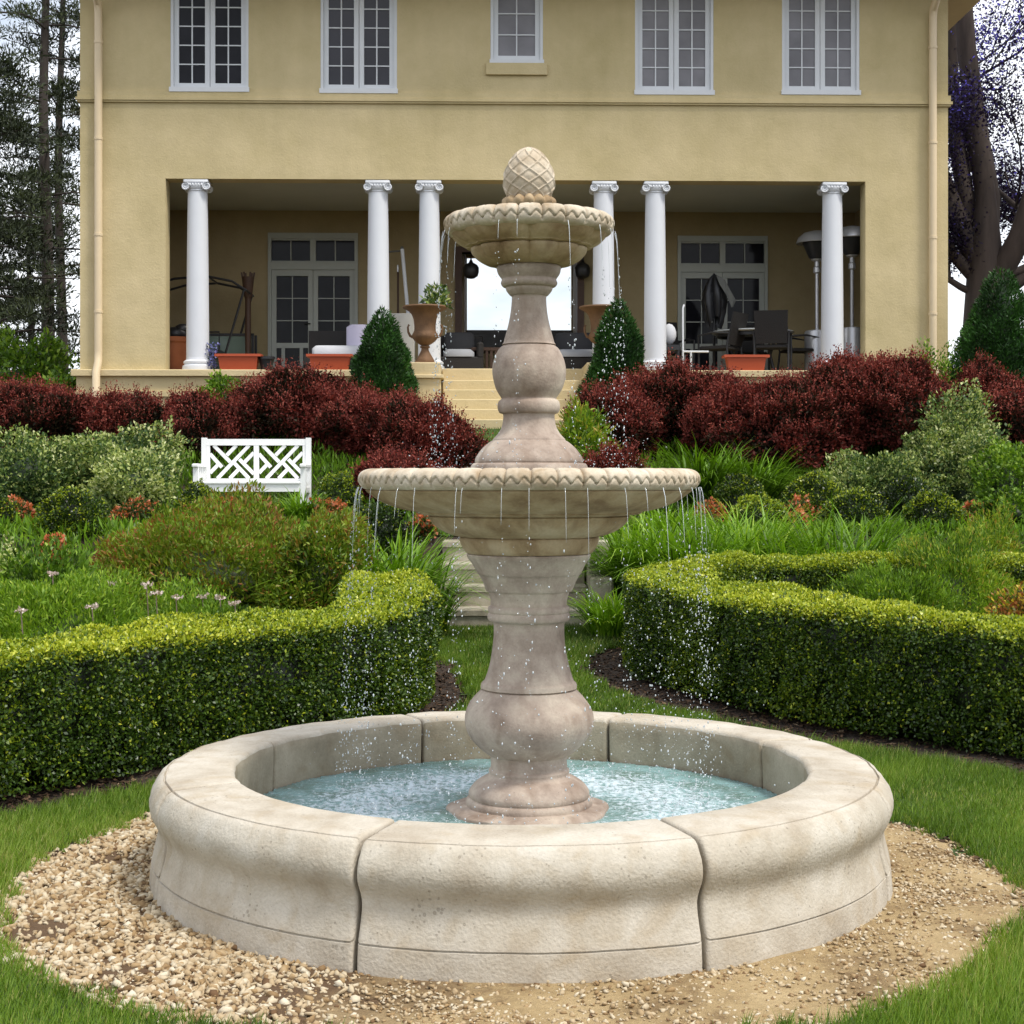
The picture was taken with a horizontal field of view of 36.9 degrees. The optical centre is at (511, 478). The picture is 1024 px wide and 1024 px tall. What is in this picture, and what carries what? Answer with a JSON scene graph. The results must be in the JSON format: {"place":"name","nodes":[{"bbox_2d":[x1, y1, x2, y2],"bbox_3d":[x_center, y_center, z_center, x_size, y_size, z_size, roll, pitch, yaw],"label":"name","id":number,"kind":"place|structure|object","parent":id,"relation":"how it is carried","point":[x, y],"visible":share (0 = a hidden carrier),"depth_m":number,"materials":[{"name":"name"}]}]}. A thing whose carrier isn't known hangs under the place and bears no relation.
{"place":"outdoors","nodes":[
{"label":"outdoors","id":0,"kind":"place"},
{"bbox_2d":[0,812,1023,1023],"bbox_3d":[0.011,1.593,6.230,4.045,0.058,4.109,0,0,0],"label":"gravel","id":1,"kind":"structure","parent":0,"point":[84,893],"depth_m":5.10,"materials":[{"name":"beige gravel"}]},
{"bbox_2d":[0,428,1023,1016],"bbox_3d":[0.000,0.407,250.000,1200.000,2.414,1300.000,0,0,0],"label":"ground","id":2,"kind":"structure","parent":0,"point":[776,722],"depth_m":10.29,"materials":[{"name":"brown soil"}]},
{"bbox_2d":[0,35,79,380],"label":"pine tree","id":3,"kind":"object","parent":2,"relation":"on","point":[14,129],"visible":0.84,"depth_m":34.68,"materials":[{"name":"green plant"}]},
{"bbox_2d":[0,0,79,373],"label":"pine tree","id":4,"kind":"object","parent":2,"relation":"on","point":[73,201],"visible":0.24,"depth_m":40.88,"materials":[{"name":"green plant"}]},
{"bbox_2d":[0,163,79,377],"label":"pine tree","id":5,"kind":"object","parent":2,"relation":"on","point":[31,326],"visible":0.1,"depth_m":42.66,"materials":[{"name":"green plant"}]},
{"bbox_2d":[0,0,79,365],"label":"pine tree","id":6,"kind":"object","parent":2,"relation":"on","point":[43,40],"visible":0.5,"depth_m":37.91,"materials":[{"name":"green plant"}]},
{"bbox_2d":[0,323,79,385],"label":"green shrub","id":7,"kind":"object","parent":2,"relation":"on","point":[31,365],"visible":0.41,"depth_m":26.23,"materials":[{"name":"green plant"}]},
{"bbox_2d":[0,371,100,447],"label":"barberry shrub","id":8,"kind":"object","parent":2,"relation":"on","point":[36,407],"visible":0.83,"depth_m":20.62,"materials":[{"name":"red plant"}]},
{"bbox_2d":[0,525,105,621],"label":"yarrow plant","id":9,"kind":"object","parent":2,"relation":"on","point":[30,567],"visible":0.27,"depth_m":11.84,"materials":[{"name":"green plant"}]},
{"bbox_2d":[0,422,107,507],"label":"variegated shrub","id":10,"kind":"object","parent":2,"relation":"on","point":[26,477],"visible":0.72,"depth_m":18.17,"materials":[{"name":"green plant"}]},
{"bbox_2d":[32,485,111,537],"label":"box bush","id":11,"kind":"object","parent":2,"relation":"on","point":[78,511],"visible":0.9,"depth_m":15.40,"materials":[{"name":"green plant"}]},
{"bbox_2d":[0,561,156,639],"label":"yarrow plant","id":12,"kind":"object","parent":2,"relation":"on","point":[53,609],"visible":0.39,"depth_m":10.17,"materials":[{"name":"green plant"}]},
{"bbox_2d":[64,380,167,448],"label":"barberry shrub","id":13,"kind":"object","parent":2,"relation":"on","point":[110,412],"visible":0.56,"depth_m":20.83,"materials":[{"name":"red plant"}]},
{"bbox_2d":[42,415,197,491],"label":"variegated shrub","id":14,"kind":"object","parent":2,"relation":"on","point":[102,442],"visible":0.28,"depth_m":18.81,"materials":[{"name":"green plant"}]},
{"bbox_2d":[79,440,183,517],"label":"variegated shrub","id":15,"kind":"object","parent":2,"relation":"on","point":[126,479],"visible":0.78,"depth_m":17.63,"materials":[{"name":"green plant"}]},
{"bbox_2d":[110,495,158,523],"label":"azalea","id":16,"kind":"object","parent":2,"relation":"on","point":[135,508],"visible":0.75,"depth_m":16.91,"materials":[{"name":"plant"}]},
{"bbox_2d":[146,377,256,465],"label":"barberry shrub","id":17,"kind":"object","parent":2,"relation":"on","point":[197,415],"visible":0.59,"depth_m":20.71,"materials":[{"name":"red plant"}]},
{"bbox_2d":[89,479,330,611],"bbox_3d":[-2.614,0.747,12.918,2.493,1.512,1.878,0,0,-10],"label":"reddish spirea","id":18,"kind":"object","parent":2,"relation":"on","point":[225,562],"visible":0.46,"depth_m":12.47,"materials":[{"name":"green plant"}]},
{"bbox_2d":[134,571,285,619],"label":"yarrow plant","id":19,"kind":"object","parent":2,"relation":"on","point":[209,607],"visible":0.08,"depth_m":10.43,"materials":[{"name":"green plant"}]},
{"bbox_2d":[0,562,445,799],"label":"box hedge","id":20,"kind":"object","parent":2,"relation":"on","point":[86,702],"visible":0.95,"depth_m":8.64,"materials":[{"name":"green plant"}]},
{"bbox_2d":[219,355,358,439],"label":"barberry shrub","id":21,"kind":"object","parent":2,"relation":"on","point":[274,398],"visible":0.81,"depth_m":20.97,"materials":[{"name":"red plant"}]},
{"bbox_2d":[248,500,381,611],"bbox_3d":[-1.606,0.839,12.595,1.153,1.324,1.081,0,0,-13],"label":"reddish spirea","id":22,"kind":"object","parent":2,"relation":"on","point":[312,548],"visible":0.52,"depth_m":12.31,"materials":[{"name":"green plant"}]},
{"bbox_2d":[297,373,381,459],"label":"barberry shrub","id":23,"kind":"object","parent":2,"relation":"on","point":[319,428],"visible":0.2,"depth_m":20.92,"materials":[{"name":"red plant"}]},
{"bbox_2d":[313,380,425,456],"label":"barberry shrub","id":24,"kind":"object","parent":2,"relation":"on","point":[356,422],"visible":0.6,"depth_m":20.48,"materials":[{"name":"red plant"}]},
{"bbox_2d":[252,519,490,608],"bbox_3d":[-1.088,0.845,13.123,2.834,1.126,2.764,0,0,-34],"label":"daylily clump","id":25,"kind":"object","parent":2,"relation":"on","point":[399,562],"visible":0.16,"depth_m":13.00,"materials":[{"name":"green plant"}]},
{"bbox_2d":[347,306,419,399],"bbox_3d":[-1.918,-1.643,22.571,1.339,1.854,1.323,0,0,-40],"label":"cone evergreen","id":26,"kind":"object","parent":2,"relation":"on","point":[381,354],"visible":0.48,"depth_m":22.33,"materials":[{"name":"green plant"}]},
{"bbox_2d":[356,500,410,552],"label":"box bush","id":27,"kind":"object","parent":2,"relation":"on","point":[383,521],"visible":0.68,"depth_m":15.06,"materials":[{"name":"green plant"}]},
{"bbox_2d":[348,443,455,515],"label":"barberry shrub","id":28,"kind":"object","parent":2,"relation":"on","point":[388,459],"visible":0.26,"depth_m":18.20,"materials":[{"name":"red plant"}]},
{"bbox_2d":[365,382,492,468],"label":"barberry shrub","id":29,"kind":"object","parent":2,"relation":"on","point":[408,422],"visible":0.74,"depth_m":19.38,"materials":[{"name":"red plant"}]},
{"bbox_2d":[0,823,1023,1023],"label":"sand bed","id":30,"kind":"object","parent":2,"relation":"on","point":[757,1000],"visible":0.16,"depth_m":4.86,"materials":[{"name":"beige sand"}]},
{"bbox_2d":[149,711,893,983],"bbox_3d":[0.036,1.393,6.342,2.989,0.474,2.989,0,0,0],"label":"fountain basin","id":31,"kind":"object","parent":30,"relation":"on","point":[798,862],"visible":0.85,"depth_m":5.11,"materials":[{"name":"stone"}]},
{"bbox_2d":[263,759,776,823],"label":"water","id":32,"kind":"structure","parent":31,"relation":"in","point":[305,791],"depth_m":6.73,"materials":[{"name":"blue liquid"}]},
{"bbox_2d":[290,219,788,823],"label":"water drops","id":33,"kind":"object","parent":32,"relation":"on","point":[356,499],"visible":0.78,"depth_m":6.21,"materials":[{"name":"white"}]},
{"bbox_2d":[358,147,700,824],"bbox_3d":[0.070,0.066,6.340,1.404,2.869,1.404,0,0,0],"label":"tiered fountain","id":34,"kind":"object","parent":31,"relation":"on","point":[541,514],"visible":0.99,"depth_m":6.15,"materials":[{"name":"stone"}]},
{"bbox_2d":[0,420,1023,578],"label":"ground cover","id":35,"kind":"object","parent":2,"relation":"on","point":[26,522],"visible":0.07,"depth_m":17.95,"materials":[{"name":"green plant"}]},
{"bbox_2d":[71,0,979,428],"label":"house","id":36,"kind":"structure","parent":2,"relation":"on","point":[309,164],"depth_m":24.26,"materials":[{"name":"paint"}]},
{"bbox_2d":[170,324,185,368],"bbox_3d":[-5.429,-2.100,24.827,0.660,0.800,0.660,0,0,-1],"label":"clay pot","id":37,"kind":"object","parent":36,"relation":"on","point":[177,345],"visible":0.45,"depth_m":24.58,"materials":[{"name":"ceramic"}]},
{"bbox_2d":[169,0,248,91],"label":"window","id":38,"kind":"structure","parent":36,"relation":"in","point":[209,38],"depth_m":24.16,"materials":[{"name":"white paint"}]},
{"bbox_2d":[209,333,256,368],"bbox_3d":[-4.836,-2.090,26.441,0.840,0.780,0.400,0,0,-1],"label":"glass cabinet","id":39,"kind":"object","parent":36,"relation":"on","point":[237,344],"visible":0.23,"depth_m":26.25,"materials":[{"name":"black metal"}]},
{"bbox_2d":[214,354,262,369],"bbox_3d":[-4.279,-1.823,24.083,0.718,0.245,0.290,0,0,-1],"label":"planter box","id":40,"kind":"object","parent":36,"relation":"on","point":[240,361],"visible":0.98,"depth_m":23.97,"materials":[{"name":"orange plastic"}]},
{"bbox_2d":[272,270,312,369],"bbox_3d":[-3.908,-2.710,27.317,0.732,2.000,0.111,0,0,-1],"label":"door","id":41,"kind":"structure","parent":36,"relation":"in","point":[292,297],"depth_m":27.35,"materials":[{"name":"paint"}]},
{"bbox_2d":[268,233,357,355],"bbox_3d":[-3.540,-3.033,27.366,1.594,2.665,0.150,0,0,-1],"label":"french window frame","id":42,"kind":"structure","parent":36,"relation":"in","point":[286,251],"depth_m":27.31,"materials":[{"name":"paint"}]},
{"bbox_2d":[313,270,353,369],"bbox_3d":[-3.166,-2.710,27.361,0.732,2.000,0.055,0,0,-1],"label":"door","id":43,"kind":"structure","parent":36,"relation":"in","point":[333,297],"depth_m":27.37,"materials":[{"name":"paint"}]},
{"bbox_2d":[304,324,366,367],"bbox_3d":[-2.705,-2.100,24.899,1.240,0.800,0.740,0,0,-1],"label":"garden sofa","id":44,"kind":"object","parent":36,"relation":"on","point":[347,341],"visible":0.38,"depth_m":24.88,"materials":[{"name":"wicker"}]},
{"bbox_2d":[319,0,397,92],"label":"window","id":45,"kind":"structure","parent":36,"relation":"in","point":[359,37],"depth_m":24.21,"materials":[{"name":"white paint"}]},
{"bbox_2d":[402,304,447,361],"bbox_3d":[-1.329,-2.184,23.470,0.690,0.895,0.690,0,0,-1],"label":"garden urn","id":46,"kind":"object","parent":36,"relation":"on","point":[424,316],"visible":0.96,"depth_m":23.32,"materials":[{"name":"ceramic"}]},
{"bbox_2d":[441,332,483,368],"bbox_3d":[-0.866,-2.050,25.096,0.800,0.700,0.810,0,0,-1],"label":"lounge chair","id":47,"kind":"object","parent":36,"relation":"on","point":[459,356],"visible":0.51,"depth_m":24.72,"materials":[{"name":"wicker"}]},
{"bbox_2d":[490,0,543,62],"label":"window","id":48,"kind":"structure","parent":36,"relation":"in","point":[516,25],"depth_m":24.27,"materials":[{"name":"white paint"}]},
{"bbox_2d":[553,333,591,368],"bbox_3d":[1.030,-2.050,25.139,0.950,0.700,0.810,0,0,-1],"label":"lounge chair","id":49,"kind":"object","parent":36,"relation":"on","point":[579,354],"visible":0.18,"depth_m":25.22,"materials":[{"name":"wicker"}]},
{"bbox_2d":[634,0,714,94],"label":"window","id":50,"kind":"structure","parent":36,"relation":"in","point":[674,38],"depth_m":24.33,"materials":[{"name":"white paint"}]},
{"bbox_2d":[681,272,721,369],"bbox_3d":[3.391,-2.700,27.482,0.742,1.980,0.111,0,0,-1],"label":"door","id":51,"kind":"structure","parent":36,"relation":"in","point":[693,284],"depth_m":27.51,"materials":[{"name":"paint"}]},
{"bbox_2d":[701,273,735,369],"bbox_3d":[3.412,-2.580,25.855,0.496,1.760,0.546,0,0,-23],"label":"patio umbrella","id":52,"kind":"object","parent":36,"relation":"on","point":[716,293],"visible":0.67,"depth_m":25.77,"materials":[{"name":"black fabric"}]},
{"bbox_2d":[677,236,767,369],"bbox_3d":[3.766,-3.019,27.531,1.613,2.638,0.150,0,0,-1],"label":"french window frame","id":53,"kind":"structure","parent":36,"relation":"in","point":[694,253],"depth_m":27.48,"materials":[{"name":"paint"}]},
{"bbox_2d":[697,311,748,369],"bbox_3d":[3.446,-2.189,25.043,0.657,0.982,0.616,0,0,34],"label":"patio chair","id":54,"kind":"object","parent":36,"relation":"on","point":[735,338],"visible":0.8,"depth_m":24.90,"materials":[{"name":"metal"}]},
{"bbox_2d":[722,272,763,369],"bbox_3d":[4.138,-2.700,27.527,0.742,1.980,0.055,0,0,-1],"label":"door","id":55,"kind":"structure","parent":36,"relation":"in","point":[747,288],"depth_m":27.53,"materials":[{"name":"paint"}]},
{"bbox_2d":[722,355,769,369],"bbox_3d":[3.687,-1.823,24.264,0.713,0.245,0.290,0,0,-1],"label":"planter box","id":56,"kind":"object","parent":36,"relation":"on","point":[749,362],"visible":0.97,"depth_m":24.15,"materials":[{"name":"orange plastic"}]},
{"bbox_2d":[752,310,791,369],"bbox_3d":[4.198,-2.189,24.786,0.616,0.982,0.657,0,0,14],"label":"patio chair","id":57,"kind":"object","parent":36,"relation":"on","point":[771,331],"visible":0.84,"depth_m":24.54,"materials":[{"name":"wicker"}]},
{"bbox_2d":[796,230,821,369],"bbox_3d":[5.065,-2.908,25.515,0.690,2.415,0.690,0,0,-1],"label":"patio heater","id":58,"kind":"object","parent":36,"relation":"on","point":[810,242],"visible":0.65,"depth_m":25.38,"materials":[{"name":"metal"}]},
{"bbox_2d":[781,0,860,94],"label":"window","id":59,"kind":"structure","parent":36,"relation":"in","point":[820,38],"depth_m":24.38,"materials":[{"name":"white paint"}]},
{"bbox_2d":[843,226,859,356],"bbox_3d":[5.542,-2.908,25.046,0.690,2.415,0.690,0,0,-1],"label":"patio heater","id":60,"kind":"object","parent":36,"relation":"on","point":[851,242],"visible":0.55,"depth_m":24.88,"materials":[{"name":"metal"}]},
{"bbox_2d":[440,537,612,627],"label":"garden steps","id":61,"kind":"structure","parent":2,"relation":"on","point":[476,615],"depth_m":14.35,"materials":[{"name":"stone"}]},
{"bbox_2d":[555,394,623,462],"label":"pieris shrub","id":62,"kind":"object","parent":2,"relation":"on","point":[592,434],"visible":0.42,"depth_m":19.27,"materials":[{"name":"green plant"}]},
{"bbox_2d":[568,582,623,638],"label":"daylily clump","id":63,"kind":"object","parent":2,"relation":"on","point":[609,621],"visible":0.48,"depth_m":13.15,"materials":[{"name":"green plant"}]},
{"bbox_2d":[575,296,645,400],"bbox_3d":[1.578,-1.693,22.468,1.375,1.982,1.253,0,0,36],"label":"cone evergreen","id":64,"kind":"object","parent":2,"relation":"on","point":[632,339],"visible":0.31,"depth_m":22.28,"materials":[{"name":"green plant"}]},
{"bbox_2d":[582,434,649,513],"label":"barberry shrub","id":65,"kind":"object","parent":2,"relation":"on","point":[601,460],"visible":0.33,"depth_m":18.36,"materials":[{"name":"red plant"}]},
{"bbox_2d":[561,375,677,458],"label":"barberry shrub","id":66,"kind":"object","parent":2,"relation":"on","point":[642,422],"visible":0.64,"depth_m":20.45,"materials":[{"name":"red plant"}]},
{"bbox_2d":[579,498,762,611],"bbox_3d":[1.182,0.698,14.436,2.962,1.126,3.089,0,0,0],"label":"daylily clump","id":67,"kind":"object","parent":2,"relation":"on","point":[611,569],"visible":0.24,"depth_m":14.05,"materials":[{"name":"green plant"}]},
{"bbox_2d":[610,347,745,441],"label":"barberry shrub","id":68,"kind":"object","parent":2,"relation":"on","point":[677,381],"visible":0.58,"depth_m":20.96,"materials":[{"name":"red plant"}]},
{"bbox_2d":[577,499,824,596],"bbox_3d":[1.738,0.763,13.909,3.199,1.227,3.118,0,0,41],"label":"daylily clump","id":69,"kind":"object","parent":2,"relation":"on","point":[673,555],"visible":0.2,"depth_m":13.58,"materials":[{"name":"green plant"}]},
{"bbox_2d":[631,432,798,511],"bbox_3d":[2.222,-0.047,17.978,2.634,1.034,2.582,0,0,20],"label":"daylily clump","id":70,"kind":"object","parent":2,"relation":"on","point":[710,476],"visible":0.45,"depth_m":17.66,"materials":[{"name":"green plant"}]},
{"bbox_2d":[712,472,767,517],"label":"box bush","id":71,"kind":"object","parent":2,"relation":"on","point":[735,490],"visible":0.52,"depth_m":17.08,"materials":[{"name":"green plant"}]},
{"bbox_2d":[614,491,896,555],"bbox_3d":[2.335,0.657,14.435,2.964,1.076,2.930,0,0,0],"label":"daylily clump","id":72,"kind":"object","parent":2,"relation":"on","point":[745,531],"visible":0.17,"depth_m":14.24,"materials":[{"name":"green plant"}]},
{"bbox_2d":[728,493,788,527],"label":"box bush","id":73,"kind":"object","parent":2,"relation":"on","point":[746,499],"visible":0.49,"depth_m":15.89,"materials":[{"name":"green plant"}]},
{"bbox_2d":[699,442,836,499],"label":"daylily clump","id":74,"kind":"object","parent":2,"relation":"on","point":[775,492],"visible":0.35,"depth_m":18.12,"materials":[{"name":"green plant"}]},
{"bbox_2d":[675,365,876,468],"bbox_3d":[3.605,-0.813,20.643,2.857,1.416,2.247,0,0,0],"label":"barberry shrub","id":75,"kind":"object","parent":2,"relation":"on","point":[782,414],"visible":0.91,"depth_m":20.01,"materials":[{"name":"red plant"}]},
{"bbox_2d":[696,519,867,584],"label":"daylily clump","id":76,"kind":"object","parent":2,"relation":"on","point":[781,546],"visible":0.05,"depth_m":13.34,"materials":[{"name":"green plant"}]},
{"bbox_2d":[783,469,839,520],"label":"box bush","id":77,"kind":"object","parent":2,"relation":"on","point":[818,488],"visible":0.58,"depth_m":17.05,"materials":[{"name":"green plant"}]},
{"bbox_2d":[616,545,1023,759],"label":"box hedge","id":78,"kind":"object","parent":2,"relation":"on","point":[809,649],"visible":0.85,"depth_m":9.68,"materials":[{"name":"green plant"}]},
{"bbox_2d":[706,490,998,570],"bbox_3d":[2.986,0.735,13.920,3.450,1.274,3.270,0,0,0],"label":"daylily clump","id":79,"kind":"object","parent":2,"relation":"on","point":[884,546],"visible":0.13,"depth_m":13.71,"materials":[{"name":"green plant"}]},
{"bbox_2d":[819,486,892,535],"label":"box bush","id":80,"kind":"object","parent":2,"relation":"on","point":[859,500],"visible":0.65,"depth_m":15.71,"materials":[{"name":"green plant"}]},
{"bbox_2d":[809,445,942,499],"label":"variegated shrub","id":81,"kind":"object","parent":2,"relation":"on","point":[873,476],"visible":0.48,"depth_m":18.60,"materials":[{"name":"green plant"}]},
{"bbox_2d":[794,342,960,453],"bbox_3d":[4.819,-1.059,21.018,2.453,1.617,2.190,0,0,33],"label":"barberry shrub","id":82,"kind":"object","parent":2,"relation":"on","point":[892,393],"visible":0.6,"depth_m":20.34,"materials":[{"name":"red plant"}]},
{"bbox_2d":[822,557,962,611],"bbox_3d":[2.963,1.068,12.236,1.161,0.882,1.196,0,0,0],"label":"goldenrod","id":83,"kind":"object","parent":2,"relation":"on","point":[864,584],"visible":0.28,"depth_m":12.01,"materials":[{"name":"green plant"}]},
{"bbox_2d":[877,473,938,521],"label":"box bush","id":84,"kind":"object","parent":2,"relation":"on","point":[908,487],"visible":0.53,"depth_m":17.27,"materials":[{"name":"green plant"}]},
{"bbox_2d":[901,489,969,534],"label":"box bush","id":85,"kind":"object","parent":2,"relation":"on","point":[925,503],"visible":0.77,"depth_m":15.66,"materials":[{"name":"green plant"}]},
{"bbox_2d":[894,377,1002,481],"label":"variegated shrub","id":86,"kind":"object","parent":2,"relation":"on","point":[951,427],"visible":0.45,"depth_m":19.41,"materials":[{"name":"green plant"}]},
{"bbox_2d":[876,520,1023,614],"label":"goldenrod","id":87,"kind":"object","parent":2,"relation":"on","point":[972,593],"visible":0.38,"depth_m":12.26,"materials":[{"name":"green plant"}]},
{"bbox_2d":[917,422,1012,502],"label":"variegated shrub","id":88,"kind":"object","parent":2,"relation":"on","point":[955,477],"visible":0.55,"depth_m":18.78,"materials":[{"name":"green plant"}]},
{"bbox_2d":[946,266,1023,393],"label":"cone evergreen","id":89,"kind":"object","parent":2,"relation":"on","point":[997,328],"visible":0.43,"depth_m":22.73,"materials":[{"name":"green plant"}]},
{"bbox_2d":[948,0,1023,325],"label":"beech tree","id":90,"kind":"object","parent":2,"relation":"on","point":[978,251],"visible":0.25,"depth_m":35.96,"materials":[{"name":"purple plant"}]},
{"bbox_2d":[950,494,1023,566],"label":"goldenrod","id":91,"kind":"object","parent":2,"relation":"on","point":[1008,530],"visible":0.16,"depth_m":14.06,"materials":[{"name":"green plant"}]},
{"bbox_2d":[953,347,1023,419],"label":"barberry shrub","id":92,"kind":"object","parent":2,"relation":"on","point":[984,371],"visible":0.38,"depth_m":21.94,"materials":[{"name":"red plant"}]},
{"bbox_2d":[965,436,1023,501],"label":"green shrub","id":93,"kind":"object","parent":2,"relation":"on","point":[1013,473],"visible":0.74,"depth_m":17.62,"materials":[{"name":"green plant"}]},
{"bbox_2d":[966,379,1023,455],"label":"barberry shrub","id":94,"kind":"object","parent":2,"relation":"on","point":[1009,407],"visible":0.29,"depth_m":19.73,"materials":[{"name":"red plant"}]},
{"bbox_2d":[969,484,1023,530],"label":"green shrub","id":95,"kind":"object","parent":2,"relation":"on","point":[1014,498],"visible":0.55,"depth_m":16.29,"materials":[{"name":"green plant"}]},
{"bbox_2d":[984,581,1023,616],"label":"mixed perennial","id":96,"kind":"object","parent":2,"relation":"on","point":[1016,604],"visible":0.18,"depth_m":10.89,"materials":[{"name":"multicoloured plant"}]},
{"bbox_2d":[0,426,1023,1023],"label":"lawn","id":97,"kind":"structure","parent":0,"point":[490,438],"depth_m":7.00,"materials":[{"name":"green plant"}]},
{"bbox_2d":[192,438,310,503],"bbox_3d":[-3.005,-0.007,17.815,1.294,0.945,0.630,0,0,-1],"label":"garden bench","id":98,"kind":"object","parent":97,"relation":"on","point":[204,471],"visible":0.77,"depth_m":18.08,"materials":[{"name":"paint"}]},
{"bbox_2d":[267,487,348,522],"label":"daylily clump","id":99,"kind":"object","parent":97,"relation":"on","point":[298,509],"visible":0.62,"depth_m":16.76,"materials":[{"name":"green plant"}]},
{"bbox_2d":[314,470,362,513],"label":"box bush","id":100,"kind":"object","parent":97,"relation":"on","point":[344,483],"visible":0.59,"depth_m":17.49,"materials":[{"name":"green plant"}]},
{"bbox_2d":[406,549,488,632],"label":"daylily clump","id":101,"kind":"object","parent":97,"relation":"on","point":[447,617],"visible":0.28,"depth_m":13.54,"materials":[{"name":"green plant"}]},
{"bbox_2d":[0,0,1023,371],"label":"sky","id":102,"kind":"structure","parent":0,"point":[482,312],"materials":[{"name":"white"}]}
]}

